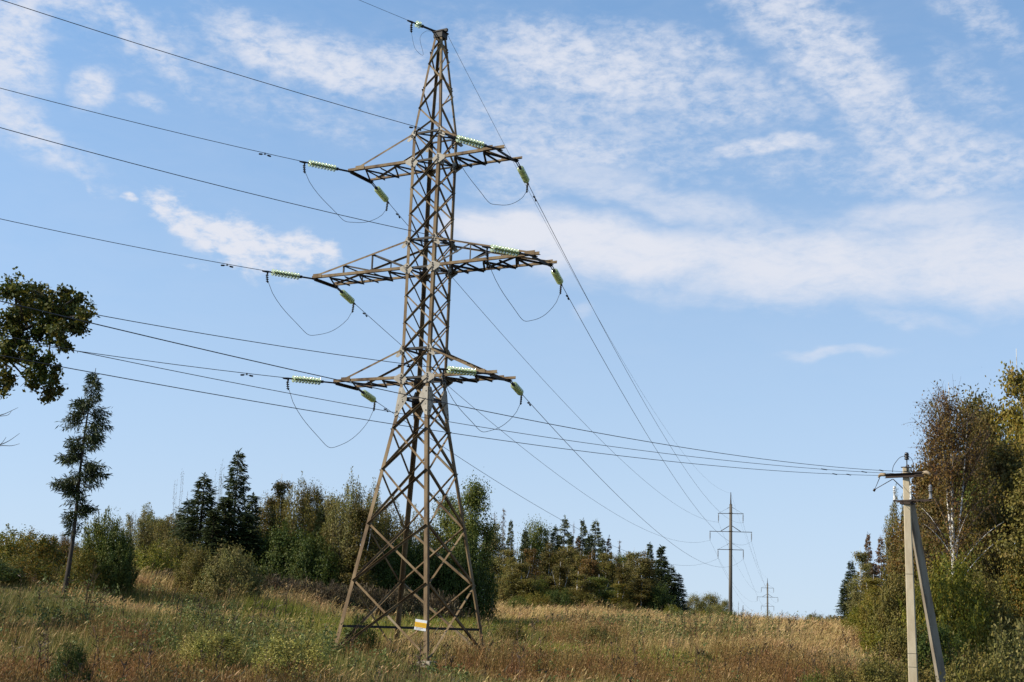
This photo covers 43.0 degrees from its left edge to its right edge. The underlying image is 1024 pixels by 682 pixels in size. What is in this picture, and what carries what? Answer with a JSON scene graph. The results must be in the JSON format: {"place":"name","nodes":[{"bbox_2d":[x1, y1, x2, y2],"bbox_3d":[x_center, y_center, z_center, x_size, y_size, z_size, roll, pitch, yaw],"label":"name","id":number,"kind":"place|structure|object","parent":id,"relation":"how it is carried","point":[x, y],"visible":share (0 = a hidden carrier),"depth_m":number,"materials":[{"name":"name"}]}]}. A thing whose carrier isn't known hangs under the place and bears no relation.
{"place":"outdoors","nodes":[
{"label":"outdoors","id":0,"kind":"place"},
{"bbox_2d":[0,556,1020,681],"bbox_3d":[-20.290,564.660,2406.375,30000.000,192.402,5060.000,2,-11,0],"label":"ground","id":1,"kind":"structure","parent":0,"point":[16,588],"depth_m":49.52,"materials":[{"name":"plant"}]},
{"bbox_2d":[0,557,31,583],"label":"shrub","id":2,"kind":"object","parent":1,"relation":"on","point":[5,577],"visible":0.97,"depth_m":53.87,"materials":[{"name":"green plant"}]},
{"bbox_2d":[0,551,60,584],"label":"shrub","id":3,"kind":"object","parent":1,"relation":"on","point":[33,569],"visible":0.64,"depth_m":55.80,"materials":[{"name":"green plant"}]},
{"bbox_2d":[0,524,67,575],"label":"shrub","id":4,"kind":"object","parent":1,"relation":"on","point":[42,548],"visible":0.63,"depth_m":58.78,"materials":[{"name":"green plant"}]},
{"bbox_2d":[0,266,100,404],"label":"oak tree","id":5,"kind":"object","parent":1,"relation":"on","point":[19,319],"visible":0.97,"depth_m":27.53,"materials":[{"name":"green plant"}]},
{"bbox_2d":[44,633,98,681],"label":"shrub","id":6,"kind":"object","parent":1,"relation":"on","point":[76,654],"visible":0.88,"depth_m":32.88,"materials":[{"name":"green plant"}]},
{"bbox_2d":[55,540,106,595],"bbox_3d":[-18.163,9.524,54.987,2.341,2.507,2.161,-6,-14,37],"label":"shrub","id":7,"kind":"object","parent":1,"relation":"on","point":[79,565],"visible":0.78,"depth_m":54.81,"materials":[{"name":"green plant"}]},
{"bbox_2d":[49,368,113,592],"bbox_3d":[-18.283,5.878,54.973,2.680,9.612,2.329,2,-11,0],"label":"spruce tree","id":8,"kind":"object","parent":1,"relation":"on","point":[75,454],"visible":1,"depth_m":54.91,"materials":[{"name":"green plant"}]},
{"bbox_2d":[73,506,132,593],"bbox_3d":[-17.900,9.200,57.214,3.099,3.926,2.810,2,-11,0],"label":"shrub","id":9,"kind":"object","parent":1,"relation":"on","point":[98,528],"visible":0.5,"depth_m":56.81,"materials":[{"name":"green plant"}]},
{"bbox_2d":[81,519,140,595],"bbox_3d":[-17.296,9.431,56.585,2.697,3.412,2.636,-8,-15,42],"label":"shrub","id":10,"kind":"object","parent":1,"relation":"on","point":[126,557],"visible":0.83,"depth_m":56.12,"materials":[{"name":"green plant"}]},
{"bbox_2d":[119,502,170,558],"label":"willow tree","id":11,"kind":"object","parent":1,"relation":"on","point":[142,537],"visible":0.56,"depth_m":82.34,"materials":[{"name":"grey plant"}]},
{"bbox_2d":[131,538,187,575],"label":"shrub","id":12,"kind":"object","parent":1,"relation":"on","point":[145,561],"visible":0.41,"depth_m":66.08,"materials":[{"name":"green plant"}]},
{"bbox_2d":[149,532,195,574],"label":"shrub","id":13,"kind":"object","parent":1,"relation":"on","point":[176,550],"visible":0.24,"depth_m":69.45,"materials":[{"name":"green plant"}]},
{"bbox_2d":[151,507,197,554],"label":"willow tree","id":14,"kind":"object","parent":1,"relation":"on","point":[164,527],"visible":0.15,"depth_m":80.50,"materials":[{"name":"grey plant"}]},
{"bbox_2d":[170,542,218,596],"bbox_3d":[-14.725,10.743,60.905,2.481,2.694,2.737,3,-11,-5],"label":"shrub","id":15,"kind":"object","parent":1,"relation":"on","point":[194,561],"visible":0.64,"depth_m":60.49,"materials":[{"name":"green plant"}]},
{"bbox_2d":[167,472,223,551],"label":"spruce tree","id":16,"kind":"object","parent":1,"relation":"on","point":[205,502],"visible":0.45,"depth_m":73.12,"materials":[{"name":"green plant"}]},
{"bbox_2d":[191,508,235,580],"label":"spruce tree","id":17,"kind":"object","parent":1,"relation":"on","point":[217,519],"visible":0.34,"depth_m":71.00,"materials":[{"name":"green plant"}]},
{"bbox_2d":[176,622,253,670],"bbox_3d":[-9.187,9.411,39.967,2.826,1.471,2.689,5,-11,-16],"label":"shrub","id":18,"kind":"object","parent":1,"relation":"on","point":[211,647],"visible":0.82,"depth_m":39.55,"materials":[{"name":"green plant"}]},
{"bbox_2d":[198,497,245,581],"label":"spruce tree","id":19,"kind":"object","parent":1,"relation":"on","point":[229,520],"visible":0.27,"depth_m":72.10,"materials":[{"name":"green plant"}]},
{"bbox_2d":[190,536,270,606],"bbox_3d":[-12.956,10.619,59.881,3.774,3.236,3.863,-6,-14,37],"label":"shrub","id":20,"kind":"object","parent":1,"relation":"on","point":[218,580],"visible":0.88,"depth_m":59.22,"materials":[{"name":"green plant"}]},
{"bbox_2d":[214,448,251,533],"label":"spruce tree","id":21,"kind":"object","parent":1,"relation":"on","point":[241,481],"visible":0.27,"depth_m":75.51,"materials":[{"name":"green plant"}]},
{"bbox_2d":[226,511,266,581],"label":"spruce tree","id":22,"kind":"object","parent":1,"relation":"on","point":[248,530],"visible":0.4,"depth_m":71.84,"materials":[{"name":"green plant"}]},
{"bbox_2d":[235,492,265,545],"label":"spruce tree","id":23,"kind":"object","parent":1,"relation":"on","point":[252,502],"visible":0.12,"depth_m":74.33,"materials":[{"name":"green plant"}]},
{"bbox_2d":[255,573,293,597],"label":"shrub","id":24,"kind":"object","parent":1,"relation":"on","point":[273,580],"visible":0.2,"depth_m":65.93,"materials":[{"name":"brown"}]},
{"bbox_2d":[260,479,292,539],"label":"birch tree","id":25,"kind":"object","parent":1,"relation":"on","point":[280,487],"visible":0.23,"depth_m":76.50,"materials":[{"name":"green plant"}]},
{"bbox_2d":[247,517,323,585],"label":"shrub","id":26,"kind":"object","parent":1,"relation":"on","point":[278,547],"visible":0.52,"depth_m":71.08,"materials":[{"name":"green plant"}]},
{"bbox_2d":[245,624,339,681],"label":"shrub","id":27,"kind":"object","parent":1,"relation":"on","point":[281,653],"visible":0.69,"depth_m":35.85,"materials":[{"name":"green plant"}]},
{"bbox_2d":[270,471,322,555],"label":"willow tree","id":28,"kind":"object","parent":1,"relation":"on","point":[294,511],"visible":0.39,"depth_m":74.27,"materials":[{"name":"green plant"}]},
{"bbox_2d":[277,576,326,599],"bbox_3d":[-10.411,12.595,64.721,2.924,1.959,2.978,3,-11,-5],"label":"dead weed mound","id":29,"kind":"object","parent":1,"relation":"on","point":[302,584],"visible":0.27,"depth_m":64.30,"materials":[{"name":"beige plant"}]},
{"bbox_2d":[291,477,331,531],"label":"leafy tree","id":30,"kind":"object","parent":1,"relation":"on","point":[317,493],"visible":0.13,"depth_m":75.37,"materials":[{"name":"green plant"}]},
{"bbox_2d":[282,523,344,591],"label":"shrub","id":31,"kind":"object","parent":1,"relation":"on","point":[322,572],"visible":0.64,"depth_m":70.14,"materials":[{"name":"green plant"}]},
{"bbox_2d":[309,579,356,613],"bbox_3d":[-8.838,12.579,63.704,2.621,1.987,2.675,-6,-14,37],"label":"dead weed mound","id":32,"kind":"object","parent":1,"relation":"on","point":[340,593],"visible":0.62,"depth_m":63.25,"materials":[{"name":"beige plant"}]},
{"bbox_2d":[321,466,378,580],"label":"willow tree","id":33,"kind":"object","parent":1,"relation":"on","point":[344,514],"visible":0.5,"depth_m":71.89,"materials":[{"name":"green plant"}]},
{"bbox_2d":[334,500,385,590],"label":"birch tree","id":34,"kind":"object","parent":1,"relation":"on","point":[367,551],"visible":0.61,"depth_m":70.89,"materials":[{"name":"green plant"}]},
{"bbox_2d":[340,609,384,653],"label":"shrub","id":35,"kind":"object","parent":1,"relation":"on","point":[367,634],"visible":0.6,"depth_m":44.62,"materials":[{"name":"green plant"}]},
{"bbox_2d":[343,579,387,616],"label":"bush","id":36,"kind":"object","parent":1,"relation":"on","point":[375,596],"visible":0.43,"depth_m":65.15,"materials":[{"name":"brown"}]},
{"bbox_2d":[361,477,398,580],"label":"willow tree","id":37,"kind":"object","parent":1,"relation":"on","point":[388,524],"visible":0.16,"depth_m":74.28,"materials":[{"name":"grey plant"}]},
{"bbox_2d":[366,533,418,600],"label":"shrub","id":38,"kind":"object","parent":1,"relation":"on","point":[387,574],"visible":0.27,"depth_m":72.11,"materials":[{"name":"green plant"}]},
{"bbox_2d":[373,583,423,618],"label":"bush","id":39,"kind":"object","parent":1,"relation":"on","point":[411,603],"visible":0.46,"depth_m":66.04,"materials":[{"name":"brown"}]},
{"bbox_2d":[379,530,441,602],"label":"shrub","id":40,"kind":"object","parent":1,"relation":"on","point":[415,554],"visible":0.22,"depth_m":74.12,"materials":[{"name":"green plant"}]},
{"bbox_2d":[312,28,556,666],"bbox_3d":[-3.058,0.120,46.353,9.622,24.016,4.581,-4,-13,29],"label":"lattice pylon","id":41,"kind":"object","parent":1,"relation":"on","point":[418,383],"visible":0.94,"depth_m":46.28,"materials":[{"name":"metal"}]},
{"bbox_2d":[448,135,498,149],"bbox_3d":[-1.334,-6.715,44.892,2.170,0.553,0.260,9,-13,-38],"label":"insulator string","id":42,"kind":"object","parent":41,"relation":"attached to","point":[468,141],"visible":1,"depth_m":44.76,"materials":[{"name":"green"}]},
{"bbox_2d":[2,0,447,135],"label":"conductor","id":43,"kind":"object","parent":42,"relation":"attached to","point":[227,71],"visible":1,"depth_m":39.13,"materials":[{"name":"grey metal"}]},
{"bbox_2d":[482,244,533,259],"bbox_3d":[-0.136,-2.861,43.389,2.170,0.553,0.260,8,-12,-38],"label":"insulator string","id":44,"kind":"object","parent":41,"relation":"attached to","point":[504,250],"visible":1,"depth_m":43.26,"materials":[{"name":"green"}]},
{"bbox_2d":[0,127,481,245],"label":"conductor","id":45,"kind":"object","parent":44,"relation":"attached to","point":[449,239],"visible":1,"depth_m":37.35,"materials":[{"name":"grey metal"}]},
{"bbox_2d":[408,538,469,617],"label":"shrub","id":46,"kind":"object","parent":1,"relation":"on","point":[445,588],"visible":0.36,"depth_m":74.94,"materials":[{"name":"green plant"}]},
{"bbox_2d":[417,587,465,620],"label":"bush","id":47,"kind":"object","parent":1,"relation":"on","point":[435,602],"visible":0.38,"depth_m":68.01,"materials":[{"name":"brown"}]},
{"bbox_2d":[420,488,468,594],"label":"leafy tree","id":48,"kind":"object","parent":1,"relation":"on","point":[443,520],"visible":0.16,"depth_m":80.87,"materials":[{"name":"green plant"}]},
{"bbox_2d":[1,570,892,681],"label":"lime grass","id":49,"kind":"structure","parent":1,"relation":"on","point":[468,623],"depth_m":54.20,"materials":[{"name":"green plant"}]},
{"bbox_2d":[432,523,503,624],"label":"shrub","id":50,"kind":"object","parent":1,"relation":"on","point":[484,596],"visible":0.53,"depth_m":75.94,"materials":[{"name":"green plant"}]},
{"bbox_2d":[444,470,499,616],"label":"leafy tree","id":51,"kind":"object","parent":1,"relation":"on","point":[473,501],"visible":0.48,"depth_m":79.16,"materials":[{"name":"green plant"}]},
{"bbox_2d":[0,565,988,681],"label":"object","id":52,"kind":"object","parent":1,"relation":"on","point":[25,675],"visible":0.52,"depth_m":41.24,"materials":[{"name":"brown plant"}]},
{"bbox_2d":[480,521,509,581],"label":"birch tree","id":53,"kind":"object","parent":1,"relation":"on","point":[496,569],"visible":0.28,"depth_m":120.10,"materials":[{"name":"green plant"}]},
{"bbox_2d":[489,618,527,644],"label":"shrub","id":54,"kind":"object","parent":1,"relation":"on","point":[520,634],"visible":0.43,"depth_m":54.32,"materials":[{"name":"green plant"}]},
{"bbox_2d":[493,548,525,601],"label":"birch tree","id":55,"kind":"object","parent":1,"relation":"on","point":[508,553],"visible":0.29,"depth_m":114.10,"materials":[{"name":"green plant"}]},
{"bbox_2d":[0,535,1020,681],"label":"dry grass","id":56,"kind":"structure","parent":1,"relation":"on","point":[540,613],"depth_m":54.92,"materials":[{"name":"beige plant"}]},
{"bbox_2d":[0,547,1023,681],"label":"leafy weeds","id":57,"kind":"object","parent":1,"relation":"on","point":[329,647],"visible":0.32,"depth_m":47.67,"materials":[{"name":"green plant"}]},
{"bbox_2d":[491,575,534,604],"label":"shrub","id":58,"kind":"object","parent":1,"relation":"on","point":[504,591],"visible":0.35,"depth_m":108.87,"materials":[{"name":"green plant"}]},
{"bbox_2d":[499,559,543,602],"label":"bush","id":59,"kind":"object","parent":1,"relation":"on","point":[521,571],"visible":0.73,"depth_m":109.71,"materials":[{"name":"green plant"}]},
{"bbox_2d":[522,548,543,585],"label":"birch tree","id":60,"kind":"object","parent":1,"relation":"on","point":[531,553],"visible":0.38,"depth_m":114.09,"materials":[{"name":"green plant"}]},
{"bbox_2d":[516,514,558,566],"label":"leafy tree","id":61,"kind":"object","parent":1,"relation":"on","point":[538,545],"visible":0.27,"depth_m":126.19,"materials":[{"name":"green plant"}]},
{"bbox_2d":[528,541,561,586],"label":"birch tree","id":62,"kind":"object","parent":1,"relation":"on","point":[549,558],"visible":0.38,"depth_m":118.07,"materials":[{"name":"green plant"}]},
{"bbox_2d":[535,562,574,603],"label":"birch tree","id":63,"kind":"object","parent":1,"relation":"on","point":[560,577],"visible":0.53,"depth_m":110.12,"materials":[{"name":"green plant"}]},
{"bbox_2d":[540,586,578,608],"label":"shrub","id":64,"kind":"object","parent":1,"relation":"on","point":[558,599],"visible":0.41,"depth_m":105.65,"materials":[{"name":"green plant"}]},
{"bbox_2d":[556,571,601,608],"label":"birch tree","id":65,"kind":"object","parent":1,"relation":"on","point":[580,584],"visible":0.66,"depth_m":106.72,"materials":[{"name":"green plant"}]},
{"bbox_2d":[576,550,608,595],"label":"birch tree","id":66,"kind":"object","parent":1,"relation":"on","point":[590,567],"visible":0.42,"depth_m":113.91,"materials":[{"name":"green plant"}]},
{"bbox_2d":[572,621,619,645],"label":"shrub","id":67,"kind":"object","parent":1,"relation":"on","point":[590,629],"visible":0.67,"depth_m":58.25,"materials":[{"name":"green plant"}]},
{"bbox_2d":[585,576,626,610],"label":"bush","id":68,"kind":"object","parent":1,"relation":"on","point":[605,595],"visible":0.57,"depth_m":107.55,"materials":[{"name":"green plant"}]},
{"bbox_2d":[597,552,616,589],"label":"birch tree","id":69,"kind":"object","parent":1,"relation":"on","point":[606,564],"visible":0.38,"depth_m":116.19,"materials":[{"name":"green plant"}]},
{"bbox_2d":[628,578,657,611],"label":"birch tree","id":70,"kind":"object","parent":1,"relation":"on","point":[642,588],"visible":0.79,"depth_m":111.70,"materials":[{"name":"green plant"}]},
{"bbox_2d":[628,549,662,605],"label":"birch tree","id":71,"kind":"object","parent":1,"relation":"on","point":[644,567],"visible":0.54,"depth_m":113.75,"materials":[{"name":"green plant"}]},
{"bbox_2d":[639,581,680,611],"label":"shrub","id":72,"kind":"object","parent":1,"relation":"on","point":[658,593],"visible":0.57,"depth_m":112.12,"materials":[{"name":"green plant"}]},
{"bbox_2d":[657,565,688,612],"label":"spruce tree","id":73,"kind":"object","parent":1,"relation":"on","point":[671,579],"visible":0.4,"depth_m":117.86,"materials":[{"name":"green plant"}]},
{"bbox_2d":[709,493,750,613],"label":"concrete pylon","id":74,"kind":"object","parent":1,"relation":"on","point":[730,531],"visible":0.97,"depth_m":218.57,"materials":[{"name":"concrete"}]},
{"bbox_2d":[842,550,877,613],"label":"birch tree","id":75,"kind":"object","parent":1,"relation":"on","point":[856,596],"visible":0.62,"depth_m":116.13,"materials":[{"name":"green plant"}]},
{"bbox_2d":[846,575,883,620],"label":"birch tree","id":76,"kind":"object","parent":1,"relation":"on","point":[873,586],"visible":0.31,"depth_m":107.75,"materials":[{"name":"green plant"}]},
{"bbox_2d":[857,604,902,656],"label":"shrub","id":77,"kind":"object","parent":1,"relation":"on","point":[868,641],"visible":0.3,"depth_m":54.68,"materials":[{"name":"green plant"}]},
{"bbox_2d":[842,650,919,681],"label":"shrub","id":78,"kind":"object","parent":1,"relation":"on","point":[869,672],"visible":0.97,"depth_m":39.66,"materials":[{"name":"green plant"}]},
{"bbox_2d":[861,563,920,658],"bbox_3d":[16.312,11.541,54.831,2.949,4.290,3.252,-7,-14,40],"label":"shrub","id":79,"kind":"object","parent":1,"relation":"on","point":[889,606],"visible":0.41,"depth_m":54.62,"materials":[{"name":"green plant"}]},
{"bbox_2d":[882,483,903,582],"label":"willow tree","id":80,"kind":"object","parent":1,"relation":"on","point":[895,517],"visible":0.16,"depth_m":83.33,"materials":[{"name":"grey plant"}]},
{"bbox_2d":[877,512,918,607],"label":"leafy tree","id":81,"kind":"object","parent":1,"relation":"on","point":[895,563],"visible":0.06,"depth_m":78.80,"materials":[{"name":"green plant"}]},
{"bbox_2d":[860,615,945,681],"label":"shrub","id":82,"kind":"object","parent":1,"relation":"on","point":[893,642],"visible":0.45,"depth_m":44.69,"materials":[{"name":"green plant"}]},
{"bbox_2d":[873,460,945,681],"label":"utility pole","id":83,"kind":"object","parent":1,"relation":"on","point":[912,536],"visible":0.96,"depth_m":37.03,"materials":[{"name":"concrete"}]},
{"bbox_2d":[0,355,880,475],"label":"power line","id":84,"kind":"object","parent":83,"relation":"attached to","point":[384,422],"visible":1,"depth_m":21.47,"materials":[{"name":"grey metal"}]},
{"bbox_2d":[0,334,892,473],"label":"power line","id":85,"kind":"object","parent":83,"relation":"attached to","point":[401,413],"visible":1,"depth_m":24.99,"materials":[{"name":"grey metal"}]},
{"bbox_2d":[0,300,908,472],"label":"power line","id":86,"kind":"object","parent":83,"relation":"attached to","point":[383,389],"visible":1,"depth_m":17.20,"materials":[{"name":"grey metal"}]},
{"bbox_2d":[890,423,954,577],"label":"birch tree","id":87,"kind":"object","parent":1,"relation":"on","point":[918,481],"visible":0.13,"depth_m":71.79,"materials":[{"name":"green plant"}]},
{"bbox_2d":[900,656,960,681],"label":"shrub","id":88,"kind":"object","parent":1,"relation":"on","point":[928,676],"visible":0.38,"depth_m":40.39,"materials":[{"name":"green plant"}]},
{"bbox_2d":[886,478,980,622],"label":"leafy tree","id":89,"kind":"object","parent":1,"relation":"on","point":[901,550],"visible":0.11,"depth_m":67.23,"materials":[{"name":"green plant"}]},
{"bbox_2d":[898,608,968,681],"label":"shrub","id":90,"kind":"object","parent":1,"relation":"on","point":[944,635],"visible":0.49,"depth_m":44.44,"materials":[{"name":"green plant"}]},
{"bbox_2d":[895,375,1006,616],"bbox_3d":[19.637,7.894,57.849,4.680,12.779,4.498,-8,-15,42],"label":"birch tree","id":91,"kind":"object","parent":1,"relation":"on","point":[941,427],"visible":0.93,"depth_m":57.85,"materials":[{"name":"green plant"}]},
{"bbox_2d":[896,537,1009,669],"bbox_3d":[17.279,10.404,51.099,4.390,5.352,4.290,1,-11,3],"label":"shrub","id":92,"kind":"object","parent":1,"relation":"on","point":[945,599],"visible":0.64,"depth_m":50.58,"materials":[{"name":"green plant"}]},
{"bbox_2d":[922,375,1006,528],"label":"leafy tree","id":93,"kind":"object","parent":1,"relation":"on","point":[974,402],"visible":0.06,"depth_m":76.33,"materials":[{"name":"green plant"}]},
{"bbox_2d":[927,471,1002,583],"bbox_3d":[22.695,10.857,63.050,5.319,9.195,5.822,-5,-13,32],"label":"leafy tree","id":94,"kind":"object","parent":1,"relation":"on","point":[968,487],"visible":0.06,"depth_m":63.28,"materials":[{"name":"green plant"}]},
{"bbox_2d":[930,622,1013,681],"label":"shrub","id":95,"kind":"object","parent":1,"relation":"on","point":[981,673],"visible":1,"depth_m":32.93,"materials":[{"name":"green plant"}]},
{"bbox_2d":[954,396,1013,573],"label":"leafy tree","id":96,"kind":"object","parent":1,"relation":"on","point":[986,418],"visible":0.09,"depth_m":68.01,"materials":[{"name":"green plant"}]},
{"bbox_2d":[946,563,1023,664],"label":"shrub","id":97,"kind":"object","parent":1,"relation":"on","point":[1002,600],"visible":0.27,"depth_m":52.38,"materials":[{"name":"green plant"}]},
{"bbox_2d":[958,415,1023,603],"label":"leafy tree","id":98,"kind":"object","parent":1,"relation":"on","point":[1003,457],"visible":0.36,"depth_m":59.16,"materials":[{"name":"green plant"}]},
{"bbox_2d":[962,602,1023,681],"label":"shrub","id":99,"kind":"object","parent":1,"relation":"on","point":[1018,645],"visible":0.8,"depth_m":34.22,"materials":[{"name":"green plant"}]},
{"bbox_2d":[977,459,1023,615],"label":"leafy tree","id":100,"kind":"object","parent":1,"relation":"on","point":[1016,555],"visible":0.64,"depth_m":55.49,"materials":[{"name":"green plant"}]},
{"bbox_2d":[980,559,1023,650],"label":"shrub","id":101,"kind":"object","parent":1,"relation":"on","point":[1020,590],"visible":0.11,"depth_m":54.69,"materials":[{"name":"green plant"}]},
{"bbox_2d":[982,348,1023,506],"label":"birch tree","id":102,"kind":"object","parent":1,"relation":"on","point":[1014,380],"visible":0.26,"depth_m":66.62,"materials":[{"name":"green plant"}]},
{"bbox_2d":[999,384,1023,546],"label":"birch tree","id":103,"kind":"object","parent":1,"relation":"on","point":[1019,435],"visible":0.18,"depth_m":62.79,"materials":[{"name":"green plant"}]},
{"bbox_2d":[0,0,1023,619],"label":"sky","id":104,"kind":"structure","parent":0,"point":[787,221],"materials":[{"name":"blue"}]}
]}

